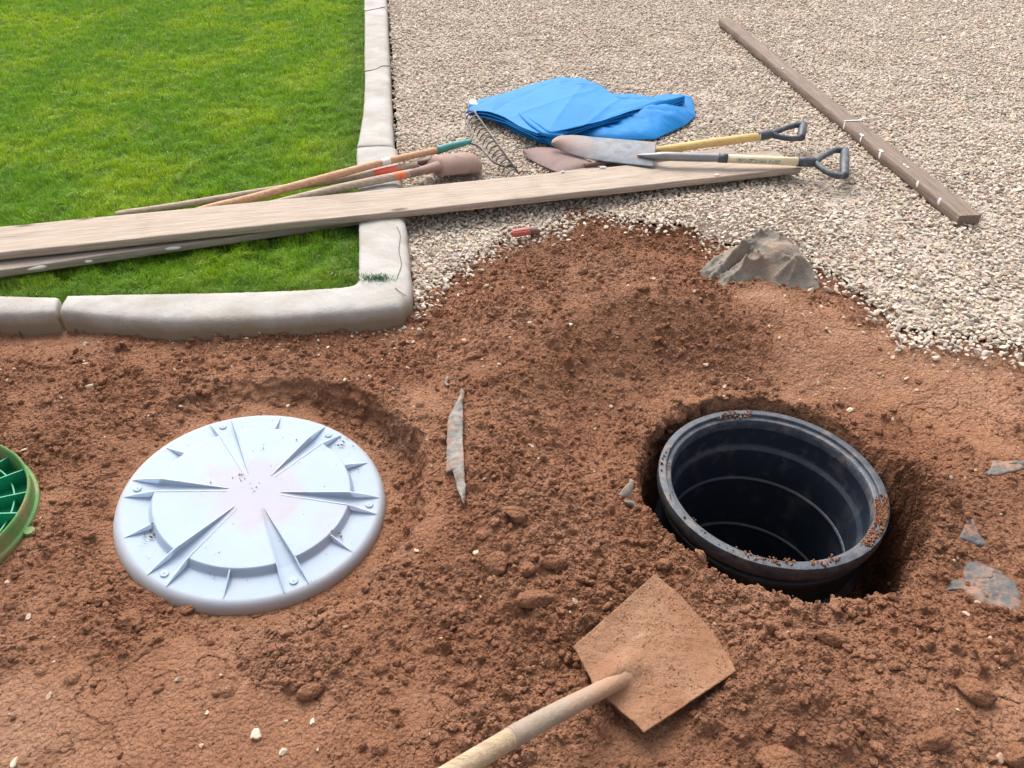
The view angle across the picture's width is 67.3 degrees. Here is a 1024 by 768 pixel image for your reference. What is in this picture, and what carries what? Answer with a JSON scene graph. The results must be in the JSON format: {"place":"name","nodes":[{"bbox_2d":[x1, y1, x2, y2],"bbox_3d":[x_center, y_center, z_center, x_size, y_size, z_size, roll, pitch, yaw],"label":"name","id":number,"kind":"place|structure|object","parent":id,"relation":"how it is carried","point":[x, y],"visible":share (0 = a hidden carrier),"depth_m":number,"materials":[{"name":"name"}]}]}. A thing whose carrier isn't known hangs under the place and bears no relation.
{"place":"outdoors","nodes":[
{"label":"outdoors","id":0,"kind":"place"},
{"bbox_2d":[0,0,396,304],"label":"lawn","id":1,"kind":"structure","parent":0,"point":[271,169],"depth_m":4.14,"materials":[{"name":"plant"}]},
{"bbox_2d":[0,150,1023,767],"bbox_3d":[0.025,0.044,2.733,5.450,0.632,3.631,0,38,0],"label":"soil","id":2,"kind":"structure","parent":0,"point":[240,702],"depth_m":1.97,"materials":[{"name":"brown soil"}]},
{"bbox_2d":[10,757,17,767],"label":"stone","id":3,"kind":"object","parent":2,"relation":"on","point":[13,762],"visible":1,"depth_m":1.50,"materials":[{"name":"white stone"}]},
{"bbox_2d":[0,445,39,563],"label":"upturned cover","id":4,"kind":"object","parent":2,"relation":"on","point":[19,501],"visible":0.9,"depth_m":2.03,"materials":[{"name":"green plastic"}]},
{"bbox_2d":[178,605,194,614],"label":"clod","id":5,"kind":"object","parent":2,"relation":"on","point":[185,609],"visible":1,"depth_m":1.84,"materials":[{"name":"soil"}]},
{"bbox_2d":[201,389,211,395],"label":"clod","id":6,"kind":"object","parent":2,"relation":"on","point":[206,392],"visible":1,"depth_m":2.41,"materials":[{"name":"soil"}]},
{"bbox_2d":[60,146,412,340],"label":"curb","id":7,"kind":"structure","parent":2,"relation":"on","point":[361,305],"depth_m":2.66,"materials":[{"name":"concrete"}]},
{"bbox_2d":[0,147,738,277],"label":"board","id":8,"kind":"object","parent":7,"relation":"on","point":[19,266],"visible":0.27,"depth_m":2.96,"materials":[{"name":"brown wood"}]},
{"bbox_2d":[0,150,800,259],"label":"board","id":9,"kind":"object","parent":8,"relation":"on","point":[61,237],"visible":0.89,"depth_m":3.22,"materials":[{"name":"brown wood"}]},
{"bbox_2d":[113,416,385,615],"bbox_3d":[-0.708,0.318,2.123,0.715,0.066,0.715,6,38,-5],"label":"tank lid","id":10,"kind":"object","parent":2,"relation":"on","point":[254,565],"visible":0.99,"depth_m":2.05,"materials":[{"name":"plastic"}]},
{"bbox_2d":[250,728,261,739],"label":"stone","id":11,"kind":"object","parent":2,"relation":"on","point":[256,734],"visible":1,"depth_m":1.53,"materials":[{"name":"white stone"}]},
{"bbox_2d":[279,748,286,755],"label":"stone","id":12,"kind":"object","parent":2,"relation":"on","point":[282,751],"visible":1,"depth_m":1.50,"materials":[{"name":"white stone"}]},
{"bbox_2d":[295,683,323,700],"bbox_3d":[-0.419,0.638,1.595,0.060,0.031,0.034,-13,41,-19],"label":"clod","id":13,"kind":"object","parent":2,"relation":"on","point":[309,692],"visible":1,"depth_m":1.58,"materials":[{"name":"soil"}]},
{"bbox_2d":[444,376,448,386],"bbox_3d":[-0.205,-0.008,2.408,0.018,0.014,0.054,-4,38,-5],"label":"fabric strip","id":14,"kind":"object","parent":2,"relation":"on","point":[446,381],"visible":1,"depth_m":2.40,"materials":[{"name":"white stone"}]},
{"bbox_2d":[446,388,465,505],"bbox_3d":[-0.158,0.168,2.155,0.055,0.039,0.471,-2,38,-2],"label":"fabric strip","id":15,"kind":"object","parent":2,"relation":"on","point":[455,457],"visible":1,"depth_m":2.14,"materials":[{"name":"grey stone"}]},
{"bbox_2d":[467,351,482,359],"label":"clod","id":16,"kind":"object","parent":2,"relation":"on","point":[472,355],"visible":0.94,"depth_m":2.48,"materials":[{"name":"soil"}]},
{"bbox_2d":[476,529,489,539],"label":"clod","id":17,"kind":"object","parent":2,"relation":"on","point":[483,531],"visible":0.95,"depth_m":1.90,"materials":[{"name":"soil"}]},
{"bbox_2d":[484,551,508,575],"bbox_3d":[-0.037,0.430,1.838,0.059,0.048,0.065,-3,41,-12],"label":"clod","id":18,"kind":"object","parent":2,"relation":"on","point":[495,562],"visible":1,"depth_m":1.82,"materials":[{"name":"soil"}]},
{"bbox_2d":[505,505,525,522],"bbox_3d":[0.008,0.326,1.927,0.056,0.032,0.048,8,33,-6],"label":"clod","id":19,"kind":"object","parent":2,"relation":"on","point":[516,514],"visible":1,"depth_m":1.92,"materials":[{"name":"soil"}]},
{"bbox_2d":[520,560,534,576],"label":"clod","id":20,"kind":"object","parent":2,"relation":"on","point":[527,568],"visible":1,"depth_m":1.80,"materials":[{"name":"soil"}]},
{"bbox_2d":[515,589,558,608],"bbox_3d":[0.056,0.483,1.732,0.104,0.038,0.048,5,30,-11],"label":"clod","id":21,"kind":"object","parent":2,"relation":"on","point":[532,599],"visible":1,"depth_m":1.72,"materials":[{"name":"soil"}]},
{"bbox_2d":[541,555,566,570],"bbox_3d":[0.099,0.422,1.822,0.067,0.038,0.041,4,28,-10],"label":"clod","id":22,"kind":"object","parent":2,"relation":"on","point":[553,562],"visible":1,"depth_m":1.81,"materials":[{"name":"soil"}]},
{"bbox_2d":[438,574,735,767],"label":"square shovel","id":23,"kind":"object","parent":2,"relation":"on","point":[618,686],"visible":1,"depth_m":1.60,"materials":[{"name":"metal"}]},
{"bbox_2d":[581,582,729,719],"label":"soil crumbs","id":24,"kind":"object","parent":23,"relation":"on","point":[659,713],"visible":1,"depth_m":1.65,"materials":[{"name":"brown soil"}]},
{"bbox_2d":[619,478,633,497],"bbox_3d":[0.305,0.278,2.016,0.025,0.026,0.064,23,43,27],"label":"fabric scrap","id":25,"kind":"object","parent":2,"relation":"on","point":[626,491],"visible":1,"depth_m":2.01,"materials":[{"name":"white stone"}]},
{"bbox_2d":[624,500,635,506],"bbox_3d":[0.318,0.325,2.002,0.060,0.043,0.018,20,42,24],"label":"fabric scrap","id":26,"kind":"object","parent":2,"relation":"on","point":[630,503],"visible":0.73,"depth_m":2.00,"materials":[{"name":"grey stone"}]},
{"bbox_2d":[636,283,649,290],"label":"clod","id":27,"kind":"object","parent":2,"relation":"on","point":[642,286],"visible":1,"depth_m":2.72,"materials":[{"name":"soil"}]},
{"bbox_2d":[657,558,672,569],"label":"clod","id":28,"kind":"object","parent":2,"relation":"on","point":[663,563],"visible":1,"depth_m":1.85,"materials":[{"name":"soil"}]},
{"bbox_2d":[655,410,889,603],"bbox_3d":[0.758,0.923,2.747,0.652,1.620,0.652,0,38,0],"label":"riser pipe","id":29,"kind":"object","parent":2,"relation":"in","point":[781,487],"visible":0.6,"depth_m":2.48,"materials":[{"name":"black plastic"}]},
{"bbox_2d":[755,744,804,767],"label":"clod","id":30,"kind":"object","parent":2,"relation":"on","point":[775,756],"visible":1,"depth_m":1.46,"materials":[{"name":"soil"}]},
{"bbox_2d":[815,628,849,648],"bbox_3d":[0.698,0.551,1.675,0.072,0.032,0.034,23,34,10],"label":"clod","id":31,"kind":"object","parent":2,"relation":"on","point":[835,639],"visible":0.96,"depth_m":1.67,"materials":[{"name":"soil"}]},
{"bbox_2d":[915,727,952,751],"bbox_3d":[0.820,0.689,1.496,0.071,0.038,0.043,-1,38,-1],"label":"clod","id":32,"kind":"object","parent":2,"relation":"on","point":[936,739],"visible":1,"depth_m":1.48,"materials":[{"name":"soil"}]},
{"bbox_2d":[960,519,987,547],"bbox_3d":[1.165,0.380,1.970,0.076,0.035,0.096,0,38,0],"label":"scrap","id":33,"kind":"object","parent":2,"relation":"on","point":[969,533],"visible":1,"depth_m":1.96,"materials":[{"name":"grey stone"}]},
{"bbox_2d":[955,677,997,705],"bbox_3d":[0.942,0.624,1.562,0.080,0.039,0.057,19,36,22],"label":"clod","id":34,"kind":"object","parent":2,"relation":"on","point":[977,692],"visible":1,"depth_m":1.55,"materials":[{"name":"soil"}]},
{"bbox_2d":[946,561,1020,611],"bbox_3d":[1.128,0.491,1.827,0.171,0.024,0.154,-31,47,-33],"label":"fabric sheet","id":35,"kind":"object","parent":2,"relation":"on","point":[999,588],"visible":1,"depth_m":1.83,"materials":[{"name":"grey stone"}]},
{"bbox_2d":[983,460,1023,476],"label":"fabric sheet","id":36,"kind":"object","parent":2,"relation":"on","point":[999,467],"visible":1,"depth_m":2.16,"materials":[{"name":"grey stone"}]},
{"bbox_2d":[1001,742,1023,767],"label":"clod","id":37,"kind":"object","parent":2,"relation":"on","point":[1013,753],"visible":1,"depth_m":1.47,"materials":[{"name":"soil"}]},
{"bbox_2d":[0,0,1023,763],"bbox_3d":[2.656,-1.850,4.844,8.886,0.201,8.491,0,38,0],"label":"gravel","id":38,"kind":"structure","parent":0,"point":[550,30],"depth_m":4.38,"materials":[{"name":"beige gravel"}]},
{"bbox_2d":[115,152,481,215],"bbox_3d":[-0.898,-0.881,3.458,1.633,0.123,0.307,-17,41,-20],"label":"post hole digger","id":39,"kind":"object","parent":38,"relation":"on","point":[458,163],"visible":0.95,"depth_m":3.46,"materials":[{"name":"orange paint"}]},
{"bbox_2d":[197,110,517,207],"bbox_3d":[-0.540,-0.963,3.524,0.798,0.123,1.920,27,45,31],"label":"bow rake","id":40,"kind":"object","parent":39,"relation":"on","point":[300,184],"visible":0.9,"depth_m":3.48,"materials":[{"name":"brown wood"}]},
{"bbox_2d":[357,0,394,147],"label":"curb","id":41,"kind":"structure","parent":38,"relation":"on","point":[377,128],"depth_m":4.71,"materials":[{"name":"concrete"}]},
{"bbox_2d":[512,227,558,236],"bbox_3d":[0.097,-0.637,3.190,0.204,0.035,0.033,-12,39,-15],"label":"hand tool","id":42,"kind":"object","parent":38,"relation":"on","point":[525,231],"visible":1,"depth_m":3.17,"materials":[{"name":"red plastic"}]},
{"bbox_2d":[467,77,695,146],"bbox_3d":[0.428,-1.591,4.408,1.245,0.142,1.120,-30,47,-33],"label":"tarp","id":43,"kind":"object","parent":38,"relation":"on","point":[547,111],"visible":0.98,"depth_m":4.19,"materials":[{"name":"blue plastic"}]},
{"bbox_2d":[523,121,806,171],"bbox_3d":[0.790,-1.172,3.804,1.456,0.126,0.299,-3,38,-4],"label":"garden spade","id":44,"kind":"object","parent":38,"relation":"on","point":[554,159],"visible":0.94,"depth_m":3.79,"materials":[{"name":"metal"}]},
{"bbox_2d":[551,135,849,179],"bbox_3d":[0.908,-1.090,3.674,1.450,0.092,0.316,3,38,3],"label":"trenching spade","id":45,"kind":"object","parent":44,"relation":"on","point":[629,152],"visible":1,"depth_m":3.64,"materials":[{"name":"metal"}]},
{"bbox_2d":[699,227,818,289],"bbox_3d":[0.941,-0.544,3.030,0.528,0.137,0.552,0,38,0],"label":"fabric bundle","id":46,"kind":"object","parent":38,"relation":"on","point":[772,255],"visible":0.88,"depth_m":2.91,"materials":[{"name":"grey stone"}]},
{"bbox_2d":[718,19,980,224],"bbox_3d":[1.801,-1.764,4.641,0.106,0.059,3.488,-3,38,-4],"label":"timber post","id":47,"kind":"object","parent":38,"relation":"on","point":[942,199],"visible":1,"depth_m":4.02,"materials":[{"name":"brown wood"}]},
{"label":"ground","id":48,"kind":"structure","parent":0,"visible":0},
{"bbox_2d":[0,296,63,335],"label":"curb","id":49,"kind":"structure","parent":48,"relation":"on","point":[32,316],"depth_m":2.66,"materials":[{"name":"concrete"}]}
]}

